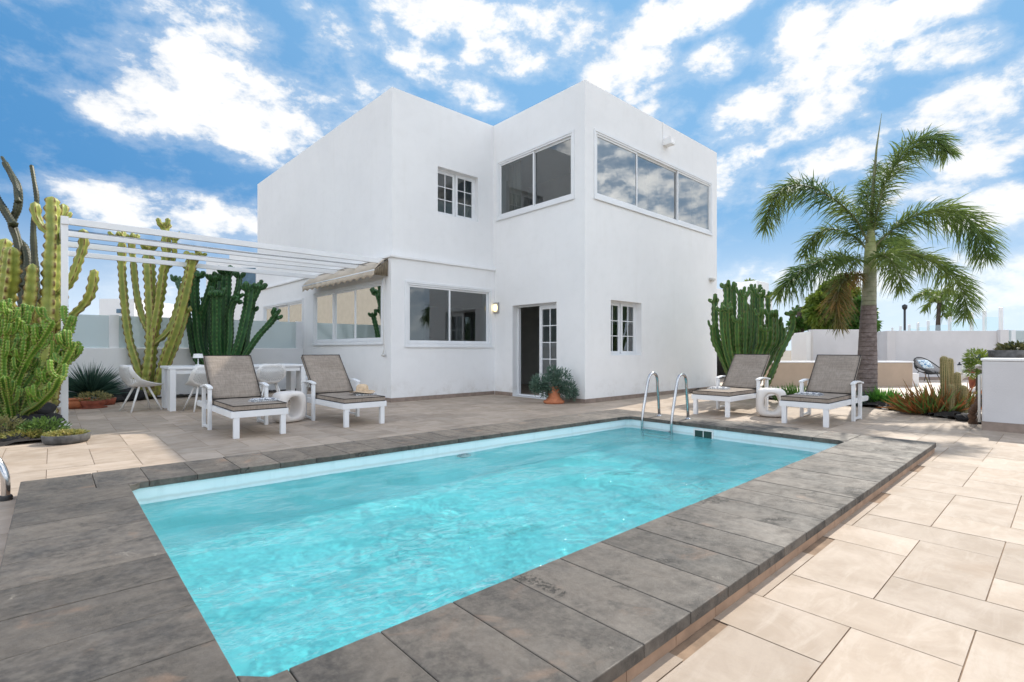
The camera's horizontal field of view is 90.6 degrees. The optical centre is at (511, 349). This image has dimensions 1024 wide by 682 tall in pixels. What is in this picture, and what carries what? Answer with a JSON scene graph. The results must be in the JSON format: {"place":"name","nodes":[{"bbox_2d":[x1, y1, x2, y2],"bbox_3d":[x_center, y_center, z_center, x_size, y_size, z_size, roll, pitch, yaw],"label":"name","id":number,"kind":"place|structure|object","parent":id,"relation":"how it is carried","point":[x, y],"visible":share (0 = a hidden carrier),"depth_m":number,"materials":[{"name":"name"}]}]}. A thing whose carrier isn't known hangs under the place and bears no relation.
{"place":"outdoors","nodes":[
{"label":"outdoors","id":0,"kind":"place"},
{"bbox_2d":[99,299,173,317],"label":"distant house","id":1,"kind":"structure","parent":0,"point":[109,306],"depth_m":45.00,"materials":[{"name":"white paint"}]},
{"bbox_2d":[0,389,295,445],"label":"planting bed","id":2,"kind":"object","parent":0,"point":[3,443],"visible":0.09,"depth_m":6.06,"materials":[{"name":"soil"}]},
{"bbox_2d":[0,415,27,433],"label":"succulent clump","id":3,"kind":"object","parent":2,"relation":"on","point":[15,423],"visible":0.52,"depth_m":6.20,"materials":[{"name":"green plant"}]},
{"bbox_2d":[3,433,26,441],"bbox_3d":[-5.927,1.058,6.041,0.232,0.126,0.186,0,0,-42],"label":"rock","id":4,"kind":"object","parent":2,"relation":"on","point":[9,438],"visible":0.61,"depth_m":5.99,"materials":[{"name":"black stone"}]},
{"bbox_2d":[0,156,30,306],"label":"dark cactus","id":5,"kind":"object","parent":2,"relation":"on","point":[19,243],"visible":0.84,"depth_m":9.72,"materials":[{"name":"green plant"}]},
{"bbox_2d":[0,428,45,440],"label":"succulent clump","id":6,"kind":"object","parent":2,"relation":"on","point":[30,432],"visible":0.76,"depth_m":6.11,"materials":[{"name":"green plant"}]},
{"bbox_2d":[8,413,44,426],"bbox_3d":[-6.379,0.934,6.714,0.444,0.191,0.336,0,0,-42],"label":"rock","id":7,"kind":"object","parent":2,"relation":"on","point":[29,417],"visible":0.2,"depth_m":6.63,"materials":[{"name":"grey stone"}]},
{"bbox_2d":[29,165,40,302],"bbox_3d":[-9.146,-1.235,9.735,0.632,4.750,0.166,0,0,36],"label":"dark cactus","id":8,"kind":"object","parent":2,"relation":"on","point":[34,246],"visible":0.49,"depth_m":9.72,"materials":[{"name":"green plant"}]},
{"bbox_2d":[0,298,83,428],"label":"bushy cactus","id":9,"kind":"object","parent":2,"relation":"on","point":[50,374],"visible":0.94,"depth_m":6.57,"materials":[{"name":"green plant"}]},
{"bbox_2d":[13,415,71,437],"bbox_3d":[-5.878,0.996,6.360,0.571,0.343,0.568,0,0,-42],"label":"succulent clump","id":10,"kind":"object","parent":2,"relation":"on","point":[42,423],"visible":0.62,"depth_m":6.30,"materials":[{"name":"green plant"}]},
{"bbox_2d":[34,402,56,414],"bbox_3d":[-6.516,0.827,6.998,0.359,0.228,0.279,0,0,-42],"label":"rock","id":11,"kind":"object","parent":2,"relation":"on","point":[48,407],"visible":0.23,"depth_m":6.97,"materials":[{"name":"grey stone"}]},
{"bbox_2d":[0,196,98,412],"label":"candelabra cactus","id":12,"kind":"object","parent":2,"relation":"on","point":[11,262],"visible":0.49,"depth_m":8.17,"materials":[{"name":"green plant"}]},
{"bbox_2d":[42,413,64,426],"bbox_3d":[-6.183,0.941,6.810,0.239,0.185,0.254,0,0,13],"label":"rock","id":13,"kind":"object","parent":2,"relation":"on","point":[50,415],"visible":0.41,"depth_m":6.77,"materials":[{"name":"black stone"}]},
{"bbox_2d":[68,360,129,398],"bbox_3d":[-8.753,0.605,10.485,1.541,0.874,1.516,0,0,-42],"label":"spiky agave","id":14,"kind":"object","parent":2,"relation":"on","point":[90,380],"visible":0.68,"depth_m":10.42,"materials":[{"name":"green plant"}]},
{"bbox_2d":[112,395,124,401],"bbox_3d":[-8.339,1.033,10.603,0.429,0.209,0.314,0,0,-20],"label":"rock","id":15,"kind":"object","parent":2,"relation":"on","point":[119,397],"visible":0.35,"depth_m":10.57,"materials":[{"name":"grey stone"}]},
{"bbox_2d":[107,388,147,400],"bbox_3d":[-8.319,0.998,10.938,0.736,0.328,0.550,0,0,-42],"label":"rock","id":16,"kind":"object","parent":2,"relation":"on","point":[141,394],"visible":0.46,"depth_m":10.83,"materials":[{"name":"black stone"}]},
{"bbox_2d":[107,218,206,398],"bbox_3d":[-7.773,-0.838,11.382,2.279,4.055,1.006,0,0,5],"label":"candelabra cactus","id":17,"kind":"object","parent":2,"relation":"on","point":[155,292],"visible":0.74,"depth_m":11.21,"materials":[{"name":"green plant"}]},
{"bbox_2d":[206,255,256,320],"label":"neighbour house","id":18,"kind":"structure","parent":0,"point":[250,278],"depth_m":28.00,"materials":[{"name":"white paint"}]},
{"bbox_2d":[241,266,255,283],"bbox_3d":[-14.523,-3.988,27.973,0.820,1.244,0.045,0,0,0],"label":"window","id":19,"kind":"structure","parent":18,"relation":"in","point":[250,277],"depth_m":27.95,"materials":[{"name":"blue glass"}]},
{"bbox_2d":[140,427,815,676],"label":"pool water","id":20,"kind":"structure","parent":0,"point":[279,577],"depth_m":3.37,"materials":[{"name":"blue liquid"}]},
{"bbox_2d":[132,419,837,504],"bbox_3d":[0.398,1.575,4.660,6.050,1.049,3.110,0,0,-42],"label":"pool shell","id":21,"kind":"object","parent":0,"point":[154,494],"visible":0.06,"depth_m":5.30},
{"bbox_2d":[693,428,713,438],"bbox_3d":[2.556,1.149,6.773,0.016,0.158,0.276,0,0,-42],"label":"pool skimmer","id":22,"kind":"object","parent":21,"relation":"attached to","point":[704,433],"visible":0.59,"depth_m":6.77,"materials":[{"name":"white plastic"}]},
{"bbox_2d":[188,350,790,395],"bbox_3d":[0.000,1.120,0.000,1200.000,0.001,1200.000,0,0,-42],"label":"ground","id":23,"kind":"structure","parent":0,"point":[786,355],"depth_m":80.51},
{"bbox_2d":[68,314,302,398],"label":"garden wall","id":24,"kind":"structure","parent":23,"relation":"on","point":[100,338],"depth_m":11.60,"materials":[{"name":"white paint"}]},
{"bbox_2d":[256,80,716,402],"bbox_3d":[-1.339,-2.206,15.415,8.795,6.612,11.777,0,0,-42],"label":"villa","id":25,"kind":"object","parent":23,"relation":"on","point":[573,228],"visible":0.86,"depth_m":11.79,"materials":[{"name":"white paint"}]},
{"bbox_2d":[263,298,302,345],"bbox_3d":[-6.833,-0.755,15.129,0.135,1.300,3.285,0,0,-44],"label":"window","id":26,"kind":"structure","parent":25,"relation":"in","point":[292,311],"depth_m":14.74,"materials":[{"name":"white metal"}]},
{"bbox_2d":[302,258,387,356],"bbox_3d":[-4.023,-0.877,11.879,0.336,2.069,3.807,0,0,-44],"label":"awning","id":27,"kind":"object","parent":25,"relation":"attached to","point":[369,270],"visible":0.93,"depth_m":11.21,"materials":[{"name":"fabric"}]},
{"bbox_2d":[312,279,382,344],"bbox_3d":[-3.974,-0.805,12.125,0.135,1.400,3.675,0,0,-44],"label":"window","id":28,"kind":"structure","parent":25,"relation":"in","point":[352,315],"depth_m":12.01,"materials":[{"name":"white glass"}]},
{"bbox_2d":[405,280,492,347],"bbox_3d":[-1.408,-0.760,11.591,2.425,1.430,0.135,0,0,-42],"label":"window","id":29,"kind":"structure","parent":25,"relation":"in","point":[408,283],"depth_m":11.55,"materials":[{"name":"white metal"}]},
{"bbox_2d":[438,169,474,220],"bbox_3d":[-1.343,-3.590,11.883,1.154,1.058,0.070,0,0,-42],"label":"window","id":30,"kind":"structure","parent":25,"relation":"in","point":[455,177],"depth_m":11.88,"materials":[{"name":"white wood"}]},
{"bbox_2d":[493,302,498,312],"bbox_3d":[-0.407,-1.012,12.328,0.120,0.260,0.170,0,0,-42],"label":"wall lamp","id":31,"kind":"object","parent":25,"relation":"attached to","point":[496,307],"visible":1,"depth_m":12.29,"materials":[{"name":"white glass"}]},
{"bbox_2d":[496,129,573,220],"bbox_3d":[0.493,-3.850,11.474,0.135,1.450,2.489,0,0,-42],"label":"window","id":32,"kind":"structure","parent":25,"relation":"in","point":[569,135],"depth_m":11.45,"materials":[{"name":"white metal"}]},
{"bbox_2d":[518,303,556,397],"bbox_3d":[0.634,0.030,11.568,0.080,2.116,1.406,0,0,-42],"label":"door","id":33,"kind":"structure","parent":25,"relation":"in","point":[550,306],"depth_m":11.53,"materials":[{"name":"white metal"}]},
{"bbox_2d":[611,301,635,354],"bbox_3d":[2.432,-0.470,11.431,1.159,1.198,0.070,0,0,-42],"label":"window","id":34,"kind":"structure","parent":25,"relation":"in","point":[619,305],"depth_m":11.42,"materials":[{"name":"white wood"}]},
{"bbox_2d":[594,128,712,235],"bbox_3d":[3.576,-3.860,12.263,5.152,1.470,0.135,0,0,-42],"label":"window","id":35,"kind":"structure","parent":25,"relation":"in","point":[627,176],"depth_m":11.98,"materials":[{"name":"glass"}]},
{"bbox_2d":[786,307,814,332],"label":"hedge shrub","id":36,"kind":"object","parent":23,"relation":"on","point":[801,326],"visible":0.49,"depth_m":21.85,"materials":[{"name":"green plant"}]},
{"bbox_2d":[801,275,861,329],"bbox_3d":[13.390,-1.038,21.131,3.062,4.276,2.259,0,0,-42],"label":"broadleaf tree","id":37,"kind":"object","parent":23,"relation":"on","point":[810,313],"visible":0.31,"depth_m":20.63,"materials":[{"name":"green plant"}]},
{"bbox_2d":[902,304,907,330],"bbox_3d":[27.116,-1.020,35.000,0.320,4.240,0.312,0,0,-42],"label":"street lamp","id":38,"kind":"object","parent":23,"relation":"on","point":[904,307],"visible":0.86,"depth_m":34.95,"materials":[{"name":"metal"}]},
{"bbox_2d":[908,287,959,330],"bbox_3d":[25.053,-1.681,29.810,4.117,4.392,2.208,0,0,-42],"label":"palm tree","id":39,"kind":"object","parent":23,"relation":"on","point":[924,310],"visible":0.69,"depth_m":29.89,"materials":[{"name":"green plant"}]},
{"bbox_2d":[891,307,1002,330],"bbox_3d":[20.727,-0.165,25.150,0.200,2.530,17.795,0,0,27],"label":"glass fence","id":40,"kind":"object","parent":23,"relation":"on","point":[984,322],"visible":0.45,"depth_m":18.64,"materials":[{"name":"white glass"}]},
{"bbox_2d":[0,390,1023,681],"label":"patio tiles","id":41,"kind":"object","parent":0,"point":[944,558],"visible":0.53,"depth_m":3.00,"materials":[{"name":"beige tile"}]},
{"bbox_2d":[0,457,12,501],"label":"hand rail","id":42,"kind":"object","parent":41,"relation":"on","point":[6,494],"visible":1,"depth_m":3.69,"materials":[{"name":"metal"}]},
{"bbox_2d":[41,428,90,444],"bbox_3d":[-5.272,1.017,6.002,0.451,0.167,0.450,0,0,-42],"label":"stone bowl","id":43,"kind":"object","parent":41,"relation":"on","point":[67,436],"visible":1,"depth_m":5.89,"materials":[{"name":"stone"}]},
{"bbox_2d":[68,397,89,408],"bbox_3d":[-8.130,1.008,9.470,0.399,0.185,0.399,0,0,-42],"label":"plant pot","id":44,"kind":"object","parent":41,"relation":"on","point":[73,403],"visible":0.5,"depth_m":9.33,"materials":[{"name":"ceramic"}]},
{"bbox_2d":[74,390,111,408],"bbox_3d":[-7.891,0.931,9.553,0.584,0.339,0.556,0,0,-42],"label":"plant pot","id":45,"kind":"object","parent":41,"relation":"on","point":[96,403],"visible":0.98,"depth_m":9.46,"materials":[{"name":"ceramic"}]},
{"bbox_2d":[99,393,115,404],"bbox_3d":[-8.067,0.977,10.083,0.320,0.246,0.320,0,0,-42],"label":"plant pot","id":46,"kind":"object","parent":41,"relation":"on","point":[111,401],"visible":0.37,"depth_m":10.04,"materials":[{"name":"ceramic"}]},
{"bbox_2d":[119,365,163,412],"bbox_3d":[-6.668,0.688,9.086,0.540,0.836,0.595,0,0,33],"label":"dining chair","id":47,"kind":"object","parent":41,"relation":"on","point":[137,381],"visible":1,"depth_m":8.90,"materials":[{"name":"white plastic"}]},
{"bbox_2d":[183,365,207,411],"bbox_3d":[-5.607,0.688,9.201,0.595,0.836,0.540,0,0,38],"label":"dining chair","id":48,"kind":"object","parent":41,"relation":"on","point":[191,381],"visible":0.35,"depth_m":8.97,"materials":[{"name":"white plastic"}]},
{"bbox_2d":[57,216,383,426],"bbox_3d":[-5.693,-0.404,10.159,5.104,3.008,3.410,0,0,-42],"label":"pergola","id":49,"kind":"object","parent":41,"relation":"on","point":[65,231],"visible":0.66,"depth_m":9.32,"materials":[{"name":"white metal"}]},
{"bbox_2d":[170,265,282,364],"bbox_3d":[-6.742,-0.399,11.867,3.002,3.168,1.193,0,0,16],"label":"candelabra cactus","id":50,"kind":"object","parent":41,"relation":"on","point":[210,322],"visible":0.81,"depth_m":11.77,"materials":[{"name":"green plant"}]},
{"bbox_2d":[160,363,305,410],"bbox_3d":[-5.497,0.705,10.127,2.420,0.790,0.950,0,0,-42],"label":"dining table","id":51,"kind":"object","parent":41,"relation":"on","point":[169,373],"visible":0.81,"depth_m":9.47,"materials":[{"name":"white metal"}]},
{"bbox_2d":[193,354,202,364],"bbox_3d":[-6.130,0.196,9.900,0.184,0.228,0.184,0,0,-42],"label":"table lamp","id":52,"kind":"object","parent":51,"relation":"on","point":[198,356],"visible":0.85,"depth_m":9.85,"materials":[{"name":"white metal"}]},
{"bbox_2d":[197,355,288,438],"bbox_3d":[-3.843,0.593,7.149,0.784,1.013,1.986,0,0,-42],"label":"sun lounger","id":53,"kind":"object","parent":41,"relation":"on","point":[233,386],"visible":0.98,"depth_m":7.18,"materials":[{"name":"beige fabric"}]},
{"bbox_2d":[249,397,280,401],"bbox_3d":[-3.324,0.667,6.794,0.252,0.042,0.344,0,0,40],"label":"towel","id":54,"kind":"object","parent":53,"relation":"on","point":[263,399],"visible":1,"depth_m":6.73,"materials":[{"name":"white fabric"}]},
{"bbox_2d":[256,363,285,396],"bbox_3d":[-4.757,0.688,9.972,0.540,0.836,0.595,0,0,-34],"label":"dining chair","id":55,"kind":"object","parent":41,"relation":"on","point":[282,370],"visible":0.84,"depth_m":9.77,"materials":[{"name":"white plastic"}]},
{"bbox_2d":[271,391,305,422],"bbox_3d":[-3.390,0.865,7.698,0.316,0.468,0.447,0,0,33],"label":"side stool","id":56,"kind":"object","parent":41,"relation":"on","point":[297,411],"visible":0.72,"depth_m":7.69,"materials":[{"name":"white plastic"}]},
{"bbox_2d":[301,354,386,427],"bbox_3d":[-2.783,0.593,8.056,0.784,1.013,1.986,0,0,-42],"label":"sun lounger","id":57,"kind":"object","parent":41,"relation":"on","point":[328,380],"visible":0.91,"depth_m":8.08,"materials":[{"name":"beige fabric"}]},
{"bbox_2d":[353,392,377,395],"bbox_3d":[-2.232,0.667,7.703,0.348,0.042,0.252,0,0,-36],"label":"towel","id":58,"kind":"object","parent":57,"relation":"on","point":[360,394],"visible":0.88,"depth_m":7.63,"materials":[{"name":"white fabric"}]},
{"bbox_2d":[349,384,374,392],"bbox_3d":[-2.284,0.595,7.729,0.390,0.140,0.360,0,0,-42],"label":"straw hat","id":59,"kind":"object","parent":58,"relation":"on","point":[361,388],"visible":1,"depth_m":7.66,"materials":[{"name":"beige wicker"}]},
{"bbox_2d":[0,390,1023,681],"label":"patio grout","id":60,"kind":"object","parent":41,"relation":"attached to","point":[698,640],"visible":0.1,"depth_m":2.45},
{"bbox_2d":[528,364,579,403],"bbox_3d":[0.861,0.694,10.336,1.076,0.813,0.538,0,0,4],"label":"potted shrub","id":61,"kind":"object","parent":41,"relation":"on","point":[556,388],"visible":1,"depth_m":10.27,"materials":[{"name":"green plant"}]},
{"bbox_2d":[691,354,773,416],"bbox_3d":[4.024,0.593,9.075,1.986,1.013,0.784,0,0,-42],"label":"sun lounger","id":62,"kind":"object","parent":41,"relation":"on","point":[744,378],"visible":0.88,"depth_m":9.11,"materials":[{"name":"beige fabric"}]},
{"bbox_2d":[708,386,729,389],"bbox_3d":[3.610,0.668,8.831,0.344,0.041,0.252,0,0,38],"label":"towel","id":63,"kind":"object","parent":62,"relation":"on","point":[719,387],"visible":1,"depth_m":8.76,"materials":[{"name":"white fabric"}]},
{"bbox_2d":[756,388,785,416],"bbox_3d":[4.243,0.865,8.302,0.447,0.468,0.316,0,0,23],"label":"side stool","id":64,"kind":"object","parent":41,"relation":"on","point":[761,395],"visible":0.87,"depth_m":8.21,"materials":[{"name":"white plastic"}]},
{"bbox_2d":[613,448,934,681],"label":"pool coping riser","id":65,"kind":"object","parent":41,"relation":"on","point":[633,672],"visible":0.27,"depth_m":2.23,"materials":[{"name":"tile"}]},
{"bbox_2d":[772,383,806,400],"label":"pencil succulent","id":66,"kind":"object","parent":41,"relation":"on","point":[790,389],"visible":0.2,"depth_m":10.15,"materials":[{"name":"green plant"}]},
{"bbox_2d":[779,355,867,427],"bbox_3d":[4.963,0.593,8.010,1.986,1.013,0.784,0,0,-42],"label":"sun lounger","id":67,"kind":"object","parent":41,"relation":"on","point":[833,378],"visible":0.94,"depth_m":8.02,"materials":[{"name":"beige fabric"}]},
{"bbox_2d":[795,392,823,395],"bbox_3d":[4.513,0.667,7.687,0.254,0.041,0.348,0,0,-37],"label":"towel","id":68,"kind":"object","parent":67,"relation":"on","point":[810,393],"visible":1,"depth_m":7.63,"materials":[{"name":"white fabric"}]},
{"bbox_2d":[967,394,981,423],"bbox_3d":[6.708,0.876,7.354,0.132,0.504,0.522,0,0,35],"label":"driftwood","id":69,"kind":"object","parent":41,"relation":"on","point":[972,411],"visible":0.73,"depth_m":7.38,"materials":[{"name":"brown wood"}]},
{"bbox_2d":[978,358,1023,433],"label":"block wall","id":70,"kind":"structure","parent":41,"relation":"on","point":[1002,394],"depth_m":6.78,"materials":[{"name":"white paint"}]},
{"bbox_2d":[975,364,981,369],"bbox_3d":[6.541,0.246,7.090,0.124,0.080,0.100,0,0,-42],"label":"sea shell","id":71,"kind":"object","parent":70,"relation":"on","point":[978,366],"visible":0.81,"depth_m":7.07,"materials":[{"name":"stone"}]},
{"bbox_2d":[987,350,1023,357],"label":"stone basin","id":72,"kind":"object","parent":70,"relation":"on","point":[1005,353],"visible":1,"depth_m":7.21,"materials":[{"name":"stone"}]},
{"bbox_2d":[993,340,1023,349],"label":"potted succulent","id":73,"kind":"object","parent":72,"relation":"on","point":[1012,345],"visible":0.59,"depth_m":7.57,"materials":[{"name":"green plant"}]},
{"bbox_2d":[0,0,1023,349],"label":"sky","id":74,"kind":"structure","parent":0,"point":[136,113],"materials":[{"name":"blue"}]},
{"bbox_2d":[791,329,858,360],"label":"garden wall","id":75,"kind":"structure","parent":0,"point":[810,345],"depth_m":15.10,"materials":[{"name":"white paint"}]},
{"bbox_2d":[689,388,981,423],"bbox_3d":[6.607,1.058,10.851,2.357,0.171,6.501,0,0,-24],"label":"planting bed","id":76,"kind":"object","parent":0,"point":[948,415],"visible":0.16,"depth_m":8.31,"materials":[{"name":"soil"}]},
{"bbox_2d":[707,279,801,398],"bbox_3d":[5.481,-0.171,11.364,2.143,2.855,1.422,0,0,-32],"label":"candelabra cactus","id":77,"kind":"object","parent":76,"relation":"on","point":[746,330],"visible":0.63,"depth_m":11.23,"materials":[{"name":"green plant"}]},
{"bbox_2d":[850,391,870,405],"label":"succulent clump","id":78,"kind":"object","parent":76,"relation":"on","point":[869,399],"visible":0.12,"depth_m":9.91,"materials":[{"name":"green plant"}]},
{"bbox_2d":[753,113,1010,401],"bbox_3d":[7.130,-1.793,10.120,5.185,5.914,2.678,0,0,-8],"label":"palm tree","id":79,"kind":"object","parent":76,"relation":"on","point":[896,254],"visible":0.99,"depth_m":9.91,"materials":[{"name":"green plant"}]},
{"bbox_2d":[865,386,903,402],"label":"pencil succulent","id":80,"kind":"object","parent":76,"relation":"on","point":[877,395],"visible":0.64,"depth_m":9.78,"materials":[{"name":"green plant"}]},
{"bbox_2d":[879,373,981,413],"bbox_3d":[7.253,0.730,8.630,1.900,0.693,1.158,0,0,21],"label":"aloe clump","id":81,"kind":"object","parent":76,"relation":"on","point":[926,402],"visible":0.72,"depth_m":8.48,"materials":[{"name":"green plant"}]},
{"bbox_2d":[938,356,950,402],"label":"column cactus","id":82,"kind":"object","parent":76,"relation":"on","point":[944,370],"depth_m":8.66,"materials":[{"name":"green plant"}]},
{"bbox_2d":[948,357,954,384],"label":"column cactus","id":83,"kind":"object","parent":76,"relation":"on","point":[951,368],"depth_m":8.97,"materials":[{"name":"green plant"}]},
{"bbox_2d":[947,383,956,410],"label":"column cactus","id":84,"kind":"object","parent":76,"relation":"on","point":[952,401],"depth_m":8.28,"materials":[{"name":"green plant"}]},
{"bbox_2d":[952,371,963,404],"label":"column cactus","id":85,"kind":"object","parent":76,"relation":"on","point":[957,379],"depth_m":8.47,"materials":[{"name":"green plant"}]},
{"bbox_2d":[954,413,968,421],"bbox_3d":[6.972,1.048,7.801,0.258,0.147,0.253,0,0,-42],"label":"rock","id":86,"kind":"object","parent":76,"relation":"on","point":[959,417],"visible":0.64,"depth_m":7.75,"materials":[{"name":"grey stone"}]},
{"bbox_2d":[959,384,969,412],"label":"column cactus","id":87,"kind":"object","parent":76,"relation":"on","point":[963,390],"depth_m":8.27,"materials":[{"name":"green plant"}]},
{"bbox_2d":[763,361,918,385],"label":"bench wall","id":88,"kind":"structure","parent":0,"point":[894,373],"depth_m":13.70,"materials":[{"name":"beige paint"}]},
{"bbox_2d":[717,375,981,419],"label":"terrace","id":89,"kind":"structure","parent":0,"point":[933,382],"depth_m":13.68,"materials":[{"name":"white"}]},
{"bbox_2d":[717,280,771,374],"bbox_3d":[5.675,-0.710,19.049,6.400,3.620,5.400,0,0,-42],"label":"annex","id":90,"kind":"object","parent":89,"relation":"on","point":[720,293],"visible":0.16,"depth_m":18.73,"materials":[{"name":"paint"}]},
{"bbox_2d":[843,295,882,331],"bbox_3d":[13.210,-0.491,19.048,1.966,3.182,1.239,0,0,-42],"label":"broadleaf tree","id":91,"kind":"object","parent":89,"relation":"on","point":[853,325],"visible":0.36,"depth_m":18.80,"materials":[{"name":"green plant"}]},
{"bbox_2d":[913,357,939,381],"bbox_3d":[12.871,0.619,15.661,0.868,0.773,0.691,0,0,-14],"label":"wicker chair","id":92,"kind":"object","parent":89,"relation":"on","point":[924,370],"visible":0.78,"depth_m":15.80,"materials":[{"name":"black wicker"}]},
{"bbox_2d":[917,360,933,367],"bbox_3d":[12.850,0.453,15.746,0.420,0.340,0.140,0,-42,-14],"label":"scatter cushion","id":93,"kind":"object","parent":92,"relation":"on","point":[925,363],"visible":1,"depth_m":15.67,"materials":[{"name":"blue fabric"}]},
{"bbox_2d":[877,330,1008,379],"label":"boundary wall","id":94,"kind":"structure","parent":89,"relation":"on","point":[933,346],"depth_m":16.60,"materials":[{"name":"white paint"}]},
{"bbox_2d":[968,365,975,387],"bbox_3d":[11.412,0.646,12.391,0.491,0.708,0.482,0,0,-42],"label":"plant pot","id":95,"kind":"object","parent":89,"relation":"on","point":[972,382],"visible":0.04,"depth_m":12.38,"materials":[{"name":"ceramic"}]},
{"bbox_2d":[961,347,989,392],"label":"round shrub","id":96,"kind":"object","parent":89,"relation":"on","point":[968,361],"visible":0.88,"depth_m":10.98,"materials":[{"name":"green plant"}]},
{"bbox_2d":[965,353,987,373],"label":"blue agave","id":97,"kind":"object","parent":89,"relation":"on","point":[979,359],"visible":0.04,"depth_m":11.98,"materials":[{"name":"plant"}]},
{"bbox_2d":[1009,330,1023,342],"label":"glass fence","id":98,"kind":"object","parent":89,"relation":"on","point":[1014,335],"visible":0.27,"depth_m":18.55,"materials":[{"name":"clear glass"}]},
{"bbox_2d":[960,373,981,392],"bbox_3d":[10.644,0.774,11.800,0.693,0.449,0.363,0,0,28],"label":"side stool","id":99,"kind":"object","parent":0,"point":[963,375],"visible":0.22,"depth_m":11.69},
{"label":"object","id":100,"kind":"structure","parent":0,"visible":0},
{"bbox_2d":[0,409,935,681],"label":"pool coping","id":101,"kind":"object","parent":100,"relation":"on","point":[92,587],"visible":0.98,"depth_m":2.17,"materials":[{"name":"grey tile"}]},
{"bbox_2d":[641,372,690,433],"bbox_3d":[2.220,0.977,7.345,0.537,1.286,0.553,0,0,-42],"label":"pool ladder","id":102,"kind":"object","parent":101,"relation":"attached to","point":[658,399],"visible":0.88,"depth_m":7.29,"materials":[{"name":"metal"}]}
]}

